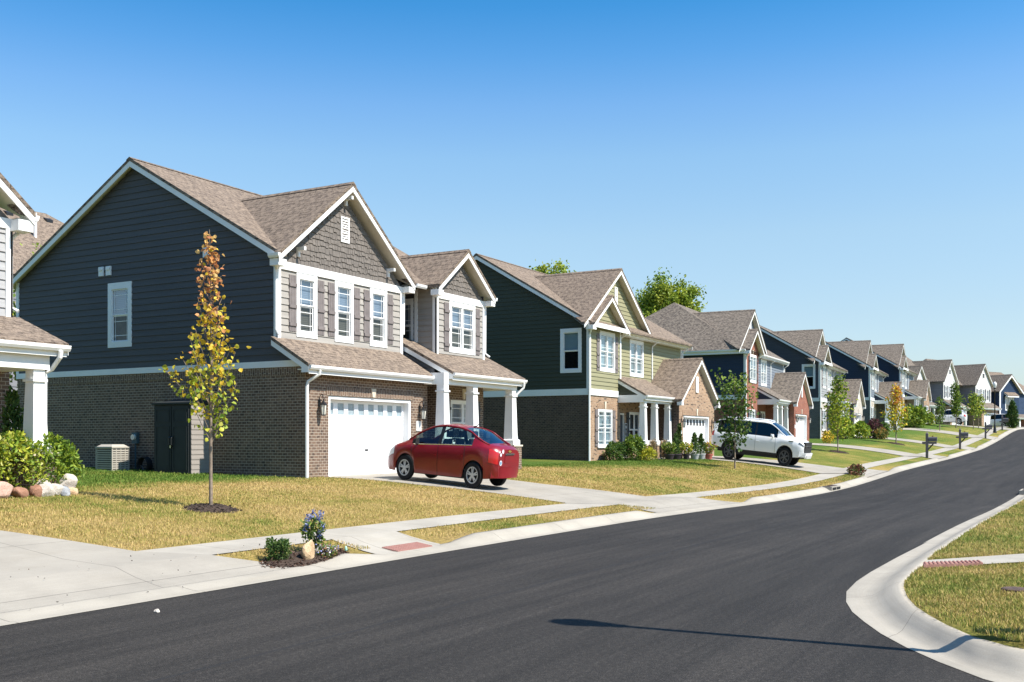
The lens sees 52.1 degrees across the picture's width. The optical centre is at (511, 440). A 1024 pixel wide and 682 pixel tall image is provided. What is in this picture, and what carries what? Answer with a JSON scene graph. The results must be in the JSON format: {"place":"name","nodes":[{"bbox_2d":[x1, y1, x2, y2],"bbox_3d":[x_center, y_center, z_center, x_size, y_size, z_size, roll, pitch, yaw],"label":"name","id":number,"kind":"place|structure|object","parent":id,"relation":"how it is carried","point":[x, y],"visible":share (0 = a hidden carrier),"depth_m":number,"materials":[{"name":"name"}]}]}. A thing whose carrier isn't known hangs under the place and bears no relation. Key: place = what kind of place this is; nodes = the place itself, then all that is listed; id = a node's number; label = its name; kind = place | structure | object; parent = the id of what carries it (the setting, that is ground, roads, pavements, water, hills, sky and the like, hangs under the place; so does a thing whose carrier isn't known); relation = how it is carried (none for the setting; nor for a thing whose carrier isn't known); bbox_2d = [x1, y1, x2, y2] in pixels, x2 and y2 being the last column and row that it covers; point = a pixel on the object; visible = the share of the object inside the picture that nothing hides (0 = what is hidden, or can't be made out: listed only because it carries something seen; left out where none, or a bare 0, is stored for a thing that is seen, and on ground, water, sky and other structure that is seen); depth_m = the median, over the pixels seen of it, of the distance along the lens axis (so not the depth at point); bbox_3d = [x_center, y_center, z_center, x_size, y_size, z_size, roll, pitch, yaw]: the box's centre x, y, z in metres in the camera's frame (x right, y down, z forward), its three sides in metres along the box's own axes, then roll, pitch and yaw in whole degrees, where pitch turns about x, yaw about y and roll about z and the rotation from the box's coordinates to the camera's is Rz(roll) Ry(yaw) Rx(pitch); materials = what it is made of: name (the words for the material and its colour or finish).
{"place":"outdoors","nodes":[
{"label":"outdoors","id":0,"kind":"place"},
{"bbox_2d":[0,530,291,612],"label":"driveway","id":1,"kind":"structure","parent":0,"point":[62,571],"depth_m":16.00,"materials":[{"name":"concrete"}]},
{"bbox_2d":[0,424,997,556],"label":"lawn","id":2,"kind":"structure","parent":0,"point":[821,455],"depth_m":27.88,"materials":[{"name":"green plant"}]},
{"bbox_2d":[0,481,12,498],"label":"rock","id":3,"kind":"object","parent":2,"relation":"on","point":[6,488],"visible":0.86,"depth_m":22.97,"materials":[{"name":"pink stone"}]},
{"bbox_2d":[0,385,23,486],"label":"evergreen shrub","id":4,"kind":"object","parent":2,"relation":"on","point":[13,416],"visible":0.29,"depth_m":25.18,"materials":[{"name":"green plant"}]},
{"bbox_2d":[10,487,28,497],"bbox_3d":[-11.062,1.187,23.510,0.335,0.325,0.537,0,0,3],"label":"rock","id":5,"kind":"object","parent":2,"relation":"on","point":[21,492],"visible":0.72,"depth_m":23.33,"materials":[{"name":"brown stone"}]},
{"bbox_2d":[10,243,41,406],"bbox_3d":[-21.578,-3.989,47.019,4.870,10.390,4.628,0,0,41],"label":"leafy tree","id":6,"kind":"object","parent":2,"relation":"on","point":[14,314],"visible":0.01,"depth_m":46.81,"materials":[{"name":"green plant"}]},
{"bbox_2d":[0,428,63,490],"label":"shrub","id":7,"kind":"object","parent":2,"relation":"on","point":[20,441],"visible":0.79,"depth_m":23.91,"materials":[{"name":"green plant"}]},
{"bbox_2d":[0,208,63,428],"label":"house","id":8,"kind":"structure","parent":2,"relation":"on","point":[46,227],"depth_m":58.32,"materials":[{"name":"brown"}]},
{"bbox_2d":[29,484,41,496],"bbox_3d":[-10.850,1.191,23.827,0.286,0.386,0.272,0,0,39],"label":"rock","id":9,"kind":"object","parent":2,"relation":"on","point":[36,489],"visible":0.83,"depth_m":23.75,"materials":[{"name":"brown stone"}]},
{"bbox_2d":[39,482,54,496],"bbox_3d":[-10.697,1.186,24.011,0.412,0.485,0.342,0,0,-1],"label":"rock","id":10,"kind":"object","parent":2,"relation":"on","point":[47,488],"visible":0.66,"depth_m":23.94,"materials":[{"name":"grey stone"}]},
{"bbox_2d":[22,431,85,485],"bbox_3d":[-11.030,0.553,25.089,1.424,1.551,1.640,0,0,30],"label":"shrub","id":11,"kind":"object","parent":2,"relation":"on","point":[68,456],"visible":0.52,"depth_m":24.99,"materials":[{"name":"green plant"}]},
{"bbox_2d":[57,473,77,487],"bbox_3d":[-10.582,1.070,24.853,0.532,0.591,0.436,0,0,19],"label":"rock","id":12,"kind":"object","parent":2,"relation":"on","point":[71,480],"visible":0.41,"depth_m":24.76,"materials":[{"name":"grey stone"}]},
{"bbox_2d":[95,444,129,470],"bbox_3d":[-14.247,0.715,37.339,0.970,1.170,0.870,0,0,30],"label":"air conditioner","id":13,"kind":"object","parent":2,"relation":"on","point":[113,457],"visible":0.78,"depth_m":37.07,"materials":[{"name":"beige metal"}]},
{"bbox_2d":[136,457,152,470],"bbox_3d":[-13.133,0.913,37.423,0.588,0.694,0.400,0,0,30],"label":"hose reel","id":14,"kind":"object","parent":2,"relation":"on","point":[149,465],"visible":0.67,"depth_m":37.36,"materials":[{"name":"black plastic"}]},
{"bbox_2d":[57,466,289,487],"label":"grass","id":15,"kind":"structure","parent":2,"relation":"on","point":[143,474],"depth_m":32.79,"materials":[{"name":"green plant"}]},
{"bbox_2d":[151,399,209,473],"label":"garden shed","id":16,"kind":"structure","parent":2,"relation":"on","point":[181,444],"depth_m":35.88,"materials":[{"name":"wood"}]},
{"bbox_2d":[155,406,171,472],"bbox_3d":[-12.069,-0.040,36.121,0.800,2.300,0.109,0,0,30],"label":"door","id":17,"kind":"structure","parent":16,"relation":"in","point":[163,414],"depth_m":36.12,"materials":[{"name":"black wood"}]},
{"bbox_2d":[171,406,188,472],"bbox_3d":[-11.340,-0.040,35.704,0.800,2.300,0.109,0,0,30],"label":"door","id":18,"kind":"structure","parent":16,"relation":"in","point":[180,414],"depth_m":35.72,"materials":[{"name":"black metal"}]},
{"bbox_2d":[158,230,250,504],"bbox_3d":[-6.823,-1.595,23.358,2.015,6.255,1.298,0,0,30],"label":"sapling tree","id":19,"kind":"object","parent":2,"relation":"on","point":[211,348],"visible":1,"depth_m":23.38,"materials":[{"name":"yellow plant"}]},
{"bbox_2d":[183,503,242,512],"bbox_3d":[-6.739,1.489,23.427,1.343,0.231,1.315,0,0,30],"label":"mulch ring","id":20,"kind":"object","parent":2,"relation":"on","point":[213,508],"visible":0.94,"depth_m":23.14,"materials":[{"name":"brown soil"}]},
{"bbox_2d":[528,258,576,273],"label":"leafy tree","id":21,"kind":"object","parent":2,"relation":"on","point":[544,267],"visible":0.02,"depth_m":94.28,"materials":[{"name":"green plant"}]},
{"bbox_2d":[602,441,629,460],"bbox_3d":[5.680,0.599,57.909,1.541,1.250,1.952,0,0,30],"label":"shrub","id":22,"kind":"object","parent":2,"relation":"on","point":[613,448],"visible":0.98,"depth_m":57.53,"materials":[{"name":"green plant"}]},
{"bbox_2d":[622,434,647,460],"bbox_3d":[6.748,0.388,58.246,1.451,1.645,1.531,0,0,30],"label":"shrub","id":23,"kind":"object","parent":2,"relation":"on","point":[631,443],"visible":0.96,"depth_m":58.00,"materials":[{"name":"green plant"}]},
{"bbox_2d":[639,445,657,460],"bbox_3d":[7.600,0.740,58.206,1.124,0.959,1.191,0,0,30],"label":"shrub","id":24,"kind":"object","parent":2,"relation":"on","point":[649,451],"visible":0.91,"depth_m":58.02,"materials":[{"name":"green plant"}]},
{"bbox_2d":[664,454,674,459],"bbox_3d":[9.057,0.933,60.282,0.603,0.340,0.612,0,0,30],"label":"plant pot","id":25,"kind":"object","parent":2,"relation":"on","point":[669,456],"visible":0.99,"depth_m":60.06,"materials":[{"name":"black plastic"}]},
{"bbox_2d":[661,441,676,453],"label":"potted plant","id":26,"kind":"object","parent":25,"relation":"in","point":[669,446],"visible":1,"depth_m":60.12,"materials":[{"name":"green plant"}]},
{"bbox_2d":[632,267,707,316],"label":"leafy tree","id":27,"kind":"object","parent":2,"relation":"on","point":[662,293],"visible":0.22,"depth_m":103.53,"materials":[{"name":"green plant"}]},
{"bbox_2d":[516,458,864,498],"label":"grass","id":28,"kind":"structure","parent":2,"relation":"on","point":[569,465],"depth_m":48.37,"materials":[{"name":"green plant"}]},
{"bbox_2d":[690,454,699,459],"bbox_3d":[10.805,0.937,61.933,0.567,0.340,0.576,0,0,30],"label":"plant pot","id":29,"kind":"object","parent":2,"relation":"on","point":[694,456],"visible":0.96,"depth_m":61.73,"materials":[{"name":"grey ceramic"}]},
{"bbox_2d":[690,432,700,454],"bbox_3d":[10.764,0.178,61.941,0.732,1.465,0.700,0,0,30],"label":"potted evergreen","id":30,"kind":"object","parent":29,"relation":"in","point":[694,441],"visible":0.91,"depth_m":61.86,"materials":[{"name":"green plant"}]},
{"bbox_2d":[698,454,705,458],"bbox_3d":[11.288,0.937,62.578,0.567,0.340,0.576,0,0,30],"label":"plant pot","id":31,"kind":"object","parent":2,"relation":"on","point":[701,456],"visible":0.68,"depth_m":62.36,"materials":[{"name":"grey ceramic"}]},
{"bbox_2d":[696,433,706,453],"bbox_3d":[11.280,0.210,62.607,0.743,1.396,0.684,0,0,-32],"label":"potted evergreen","id":32,"kind":"object","parent":31,"relation":"in","point":[701,440],"visible":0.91,"depth_m":62.50,"materials":[{"name":"green plant"}]},
{"bbox_2d":[710,367,759,468],"bbox_3d":[12.023,-1.233,56.676,2.645,5.497,2.173,0,0,30],"label":"sapling tree","id":33,"kind":"object","parent":2,"relation":"on","point":[735,438],"visible":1,"depth_m":56.55,"materials":[{"name":"green plant"}]},
{"bbox_2d":[760,325,865,438],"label":"house","id":34,"kind":"structure","parent":2,"relation":"on","point":[807,352],"depth_m":104.01,"materials":[{"name":"white paint"}]},
{"bbox_2d":[802,364,814,388],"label":"window","id":35,"kind":"structure","parent":34,"relation":"in","point":[809,369],"depth_m":102.60,"materials":[{"name":"white paint"}]},
{"bbox_2d":[821,430,835,443],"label":"shrub","id":36,"kind":"object","parent":2,"relation":"on","point":[827,435],"visible":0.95,"depth_m":92.07,"materials":[{"name":"yellow plant"}]},
{"bbox_2d":[821,375,857,450],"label":"sapling tree","id":37,"kind":"object","parent":2,"relation":"on","point":[837,404],"visible":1,"depth_m":78.89,"materials":[{"name":"green plant"}]},
{"bbox_2d":[829,415,856,438],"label":"shrub","id":38,"kind":"object","parent":2,"relation":"on","point":[851,430],"visible":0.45,"depth_m":101.88,"materials":[{"name":"green plant"}]},
{"bbox_2d":[846,420,871,438],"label":"shrub","id":39,"kind":"object","parent":2,"relation":"on","point":[864,426],"visible":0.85,"depth_m":103.91,"materials":[{"name":"green plant"}]},
{"bbox_2d":[825,340,903,430],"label":"house","id":40,"kind":"structure","parent":2,"relation":"on","point":[856,359],"depth_m":125.46,"materials":[{"name":"blue"}]},
{"bbox_2d":[867,417,883,438],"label":"shrub","id":41,"kind":"object","parent":2,"relation":"on","point":[873,423],"visible":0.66,"depth_m":106.49,"materials":[{"name":"purple plant"}]},
{"bbox_2d":[873,426,888,438],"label":"shrub","id":42,"kind":"object","parent":2,"relation":"on","point":[882,432],"visible":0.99,"depth_m":105.84,"materials":[{"name":"green plant"}]},
{"bbox_2d":[842,337,931,423],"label":"house","id":43,"kind":"structure","parent":2,"relation":"on","point":[892,361],"depth_m":144.62,"materials":[{"name":"grey"}]},
{"bbox_2d":[879,383,910,442],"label":"sapling tree","id":44,"kind":"object","parent":2,"relation":"on","point":[895,406],"visible":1,"depth_m":99.48,"materials":[{"name":"yellow plant"}]},
{"bbox_2d":[901,403,932,427],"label":"shrub","id":45,"kind":"object","parent":2,"relation":"on","point":[918,414],"visible":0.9,"depth_m":135.16,"materials":[{"name":"green plant"}]},
{"bbox_2d":[931,395,946,430],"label":"sapling tree","id":46,"kind":"object","parent":2,"relation":"on","point":[939,415],"visible":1,"depth_m":131.59,"materials":[{"name":"green plant"}]},
{"bbox_2d":[949,381,965,427],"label":"sapling tree","id":47,"kind":"object","parent":2,"relation":"on","point":[956,404],"visible":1,"depth_m":138.46,"materials":[{"name":"green plant"}]},
{"bbox_2d":[964,391,982,428],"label":"sapling tree","id":48,"kind":"object","parent":2,"relation":"on","point":[974,406],"visible":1,"depth_m":141.08,"materials":[{"name":"green plant"}]},
{"bbox_2d":[968,393,988,427],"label":"sapling tree","id":49,"kind":"object","parent":2,"relation":"on","point":[980,408],"visible":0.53,"depth_m":143.79,"materials":[{"name":"green plant"}]},
{"bbox_2d":[975,372,1023,426],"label":"house","id":50,"kind":"structure","parent":2,"relation":"on","point":[1009,387],"depth_m":187.58,"materials":[{"name":"blue paint"}]},
{"bbox_2d":[0,429,1023,681],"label":"road","id":51,"kind":"structure","parent":0,"point":[648,599],"depth_m":14.06,"materials":[{"name":"grey asphalt"}]},
{"bbox_2d":[0,428,1023,625],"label":"kerb","id":52,"kind":"structure","parent":51,"relation":"on","point":[344,560],"depth_m":20.17,"materials":[{"name":"concrete"}]},
{"bbox_2d":[333,531,440,554],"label":"kerb ramp","id":53,"kind":"structure","parent":52,"relation":"on","point":[375,542],"depth_m":21.02,"materials":[{"name":"concrete"}]},
{"bbox_2d":[382,542,431,551],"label":"tactile paving","id":54,"kind":"structure","parent":53,"relation":"on","point":[406,546],"depth_m":20.84,"materials":[{"name":"red concrete"}]},
{"bbox_2d":[846,495,1023,681],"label":"kerb","id":55,"kind":"structure","parent":51,"relation":"on","point":[878,600],"depth_m":12.19,"materials":[{"name":"concrete"}]},
{"bbox_2d":[0,0,1023,385],"label":"sky","id":56,"kind":"structure","parent":0,"point":[853,170],"materials":[{"name":"blue"}]},
{"bbox_2d":[330,473,739,511],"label":"driveway","id":57,"kind":"structure","parent":0,"point":[563,494],"depth_m":34.93,"materials":[{"name":"concrete"}]},
{"bbox_2d":[388,421,518,487],"bbox_3d":[-1.943,0.339,34.609,4.451,2.110,2.212,5,3,30],"label":"parked car","id":58,"kind":"object","parent":57,"relation":"on","point":[475,462],"visible":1,"depth_m":33.78,"materials":[{"name":"red paint"}]},
{"bbox_2d":[141,427,1007,554],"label":"sidewalk","id":59,"kind":"structure","parent":0,"point":[213,548],"depth_m":24.88,"materials":[{"name":"concrete"}]},
{"bbox_2d":[214,427,1015,561],"bbox_3d":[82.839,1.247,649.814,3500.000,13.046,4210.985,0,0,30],"label":"terrain","id":60,"kind":"structure","parent":0,"point":[500,518],"depth_m":25.69,"materials":[{"name":"green plant"}]},
{"bbox_2d":[0,173,70,496],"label":"house","id":61,"kind":"structure","parent":60,"relation":"on","point":[29,349],"depth_m":24.77,"materials":[{"name":"white paint"}]},
{"bbox_2d":[13,157,527,477],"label":"house","id":62,"kind":"structure","parent":60,"relation":"on","point":[356,330],"depth_m":38.01,"materials":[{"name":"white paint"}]},
{"bbox_2d":[108,281,131,347],"bbox_3d":[-14.406,-4.635,38.593,1.270,2.390,0.160,0,0,30],"label":"window","id":63,"kind":"structure","parent":62,"relation":"in","point":[120,293],"depth_m":38.64,"materials":[{"name":"white paint"}]},
{"bbox_2d":[296,272,316,338],"bbox_3d":[-7.111,-4.633,36.043,0.160,2.185,1.070,0,0,30],"label":"window","id":64,"kind":"structure","parent":62,"relation":"in","point":[306,289],"depth_m":36.11,"materials":[{"name":"white paint"}]},
{"bbox_2d":[334,280,353,343],"bbox_3d":[-6.110,-4.633,37.798,0.160,2.185,1.070,0,0,30],"label":"window","id":65,"kind":"structure","parent":62,"relation":"in","point":[344,296],"depth_m":37.90,"materials":[{"name":"white paint"}]},
{"bbox_2d":[329,396,410,476],"bbox_3d":[-5.130,-0.125,37.377,0.290,2.790,4.810,0,0,30],"label":"garage door","id":66,"kind":"structure","parent":62,"relation":"in","point":[369,455],"depth_m":37.34,"materials":[{"name":"paint"}]},
{"bbox_2d":[369,287,386,347],"bbox_3d":[-5.100,-4.633,39.570,0.160,2.185,1.070,0,0,30],"label":"window","id":67,"kind":"structure","parent":62,"relation":"in","point":[378,303],"depth_m":39.66,"materials":[{"name":"white paint"}]},
{"bbox_2d":[403,298,413,351],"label":"window","id":68,"kind":"structure","parent":62,"relation":"in","point":[409,303],"depth_m":42.48,"materials":[{"name":"black glass"}]},
{"bbox_2d":[451,400,465,443],"bbox_3d":[-2.070,-0.700,43.535,0.195,1.940,2.040,0,0,30],"label":"window","id":69,"kind":"structure","parent":62,"relation":"in","point":[458,407],"depth_m":43.33,"materials":[{"name":"white paint"}]},
{"bbox_2d":[449,301,474,354],"bbox_3d":[-2.115,-4.655,43.491,0.160,2.090,2.000,0,0,30],"label":"window","id":70,"kind":"structure","parent":62,"relation":"in","point":[461,316],"depth_m":43.44,"materials":[{"name":"white paint"}]},
{"bbox_2d":[258,545,349,568],"bbox_3d":[-3.665,2.058,18.521,0.808,0.302,2.335,0,0,30],"label":"mulch bed","id":71,"kind":"object","parent":60,"relation":"on","point":[297,560],"visible":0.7,"depth_m":18.14,"materials":[{"name":"brown wood"}]},
{"bbox_2d":[263,537,292,560],"bbox_3d":[-4.024,1.886,18.049,0.467,0.474,0.546,0,0,30],"label":"clipped bush","id":72,"kind":"object","parent":71,"relation":"on","point":[280,546],"visible":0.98,"depth_m":17.95,"materials":[{"name":"green plant"}]},
{"bbox_2d":[301,539,314,559],"bbox_3d":[-3.590,1.979,18.360,0.200,0.480,0.347,0,0,7],"label":"rock","id":73,"kind":"object","parent":71,"relation":"on","point":[308,550],"visible":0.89,"depth_m":18.27,"materials":[{"name":"stone"}]},
{"bbox_2d":[299,508,326,550],"bbox_3d":[-3.602,1.663,18.879,0.512,0.917,0.600,0,0,-16],"label":"flowering shrub","id":74,"kind":"object","parent":71,"relation":"on","point":[316,538],"visible":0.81,"depth_m":18.79,"materials":[{"name":"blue plant"}]},
{"bbox_2d":[315,540,338,557],"bbox_3d":[-3.239,1.966,18.788,0.412,0.371,0.826,0,0,30],"label":"flower plant","id":75,"kind":"object","parent":71,"relation":"on","point":[323,547],"visible":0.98,"depth_m":18.64,"materials":[{"name":"multicoloured plant"}]},
{"bbox_2d":[473,253,719,460],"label":"house","id":76,"kind":"structure","parent":60,"relation":"on","point":[596,359],"depth_m":59.28,"materials":[{"name":"white paint"}]},
{"bbox_2d":[560,328,581,372],"bbox_3d":[3.256,-4.935,57.357,1.300,2.430,0.160,0,0,30],"label":"window","id":77,"kind":"structure","parent":76,"relation":"in","point":[570,338],"depth_m":57.38,"materials":[{"name":"white paint"}]},
{"bbox_2d":[597,409,611,447],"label":"window","id":78,"kind":"structure","parent":76,"relation":"in","point":[605,416],"depth_m":58.54,"materials":[{"name":"white paint"}]},
{"bbox_2d":[599,330,614,372],"bbox_3d":[5.302,-4.985,58.815,0.160,2.250,2.050,0,0,30],"label":"window","id":79,"kind":"structure","parent":76,"relation":"in","point":[607,339],"depth_m":58.77,"materials":[{"name":"white paint"}]},
{"bbox_2d":[620,413,623,457],"bbox_3d":[6.293,-0.295,61.168,0.120,2.650,1.000,0,0,30],"label":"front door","id":80,"kind":"structure","parent":76,"relation":"in","point":[621,414],"depth_m":61.41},
{"bbox_2d":[629,412,639,438],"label":"window","id":81,"kind":"structure","parent":76,"relation":"in","point":[634,416],"depth_m":62.92,"materials":[{"name":"white paint"}]},
{"bbox_2d":[629,339,643,377],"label":"window","id":82,"kind":"structure","parent":76,"relation":"in","point":[636,349],"depth_m":63.26,"materials":[{"name":"white paint"}]},
{"bbox_2d":[683,415,708,453],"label":"garage door","id":83,"kind":"structure","parent":76,"relation":"in","point":[697,424],"depth_m":66.29,"materials":[{"name":"paint"}]},
{"bbox_2d":[645,303,813,440],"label":"house","id":84,"kind":"structure","parent":60,"relation":"on","point":[731,340],"depth_m":84.76,"materials":[{"name":"blue"}]},
{"bbox_2d":[750,354,755,383],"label":"window","id":85,"kind":"structure","parent":84,"relation":"in","point":[752,357],"depth_m":83.35,"materials":[{"name":"white paint"}]},
{"bbox_2d":[761,359,766,386],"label":"window","id":86,"kind":"structure","parent":84,"relation":"in","point":[763,362],"depth_m":87.95,"materials":[{"name":"white paint"}]},
{"bbox_2d":[796,414,806,439],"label":"garage door","id":87,"kind":"structure","parent":84,"relation":"in","point":[801,425],"depth_m":91.90,"materials":[{"name":"paint"}]},
{"bbox_2d":[846,463,866,475],"bbox_3d":[19.850,1.690,60.207,1.067,0.806,2.034,0,0,30],"label":"shrub","id":88,"kind":"object","parent":60,"relation":"on","point":[856,470],"visible":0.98,"depth_m":59.89,"materials":[{"name":"green plant"}]},
{"bbox_2d":[922,432,936,457],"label":"mailbox","id":89,"kind":"object","parent":60,"relation":"on","point":[932,440],"visible":0.97,"depth_m":83.23,"materials":[{"name":"metal"}]},
{"bbox_2d":[906,357,965,424],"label":"house","id":90,"kind":"structure","parent":60,"relation":"on","point":[940,376],"depth_m":175.58,"materials":[{"name":"white paint"}]},
{"bbox_2d":[923,359,1001,425],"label":"house","id":91,"kind":"structure","parent":60,"relation":"on","point":[971,377],"depth_m":183.56,"materials":[{"name":"white paint"}]},
{"bbox_2d":[986,414,1007,426],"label":"parked car","id":92,"kind":"object","parent":60,"relation":"on","point":[997,419],"visible":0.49,"depth_m":183.10,"materials":[{"name":"silver metal"}]},
{"bbox_2d":[1005,399,1019,427],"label":"cypress tree","id":93,"kind":"object","parent":60,"relation":"on","point":[1012,422],"visible":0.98,"depth_m":153.96,"materials":[{"name":"green plant"}]},
{"bbox_2d":[689,456,885,476],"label":"driveway","id":94,"kind":"structure","parent":0,"point":[819,468],"depth_m":63.02,"materials":[{"name":"concrete"}]},
{"bbox_2d":[711,417,812,465],"bbox_3d":[15.101,0.001,63.166,5.776,2.627,2.482,7,3,30],"label":"parked car","id":95,"kind":"object","parent":94,"relation":"on","point":[784,446],"visible":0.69,"depth_m":62.21,"materials":[{"name":"white paint"}]},
{"bbox_2d":[655,542,992,681],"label":"side street","id":96,"kind":"structure","parent":0,"point":[829,635],"depth_m":10.72,"materials":[{"name":"grey asphalt"}]},
{"bbox_2d":[812,443,945,458],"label":"driveway","id":97,"kind":"structure","parent":0,"point":[932,456],"depth_m":87.88,"materials":[{"name":"concrete"}]},
{"bbox_2d":[861,436,974,449],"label":"driveway","id":98,"kind":"structure","parent":0,"point":[945,445],"depth_m":108.00,"materials":[{"name":"concrete"}]},
{"bbox_2d":[897,428,996,439],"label":"driveway","id":99,"kind":"structure","parent":0,"point":[957,433],"depth_m":129.83,"materials":[{"name":"concrete"}]},
{"bbox_2d":[905,506,1023,648],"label":"corner lawn","id":100,"kind":"structure","parent":0,"point":[1004,641],"depth_m":13.12,"materials":[{"name":"green plant"}]},
{"bbox_2d":[903,548,1023,641],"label":"grass","id":101,"kind":"structure","parent":100,"relation":"on","point":[983,579],"depth_m":13.31,"materials":[{"name":"green plant"}]},
{"bbox_2d":[928,499,1023,566],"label":"grass","id":102,"kind":"structure","parent":100,"relation":"on","point":[985,523],"depth_m":22.09,"materials":[{"name":"green plant"}]},
{"bbox_2d":[926,554,1023,563],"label":"sidewalk","id":103,"kind":"structure","parent":0,"point":[1009,558],"depth_m":17.23,"materials":[{"name":"concrete"}]},
{"bbox_2d":[923,560,982,567],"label":"tactile paving","id":104,"kind":"structure","parent":103,"relation":"on","point":[950,563],"depth_m":16.40,"materials":[{"name":"red concrete"}]},
{"bbox_2d":[946,424,1011,429],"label":"driveway","id":105,"kind":"structure","parent":0,"point":[984,427],"depth_m":148.19,"materials":[{"name":"concrete"}]},
{"bbox_2d":[933,409,966,424],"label":"parked car","id":106,"kind":"object","parent":105,"relation":"on","point":[961,418],"visible":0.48,"depth_m":149.61,"materials":[{"name":"white paint"}]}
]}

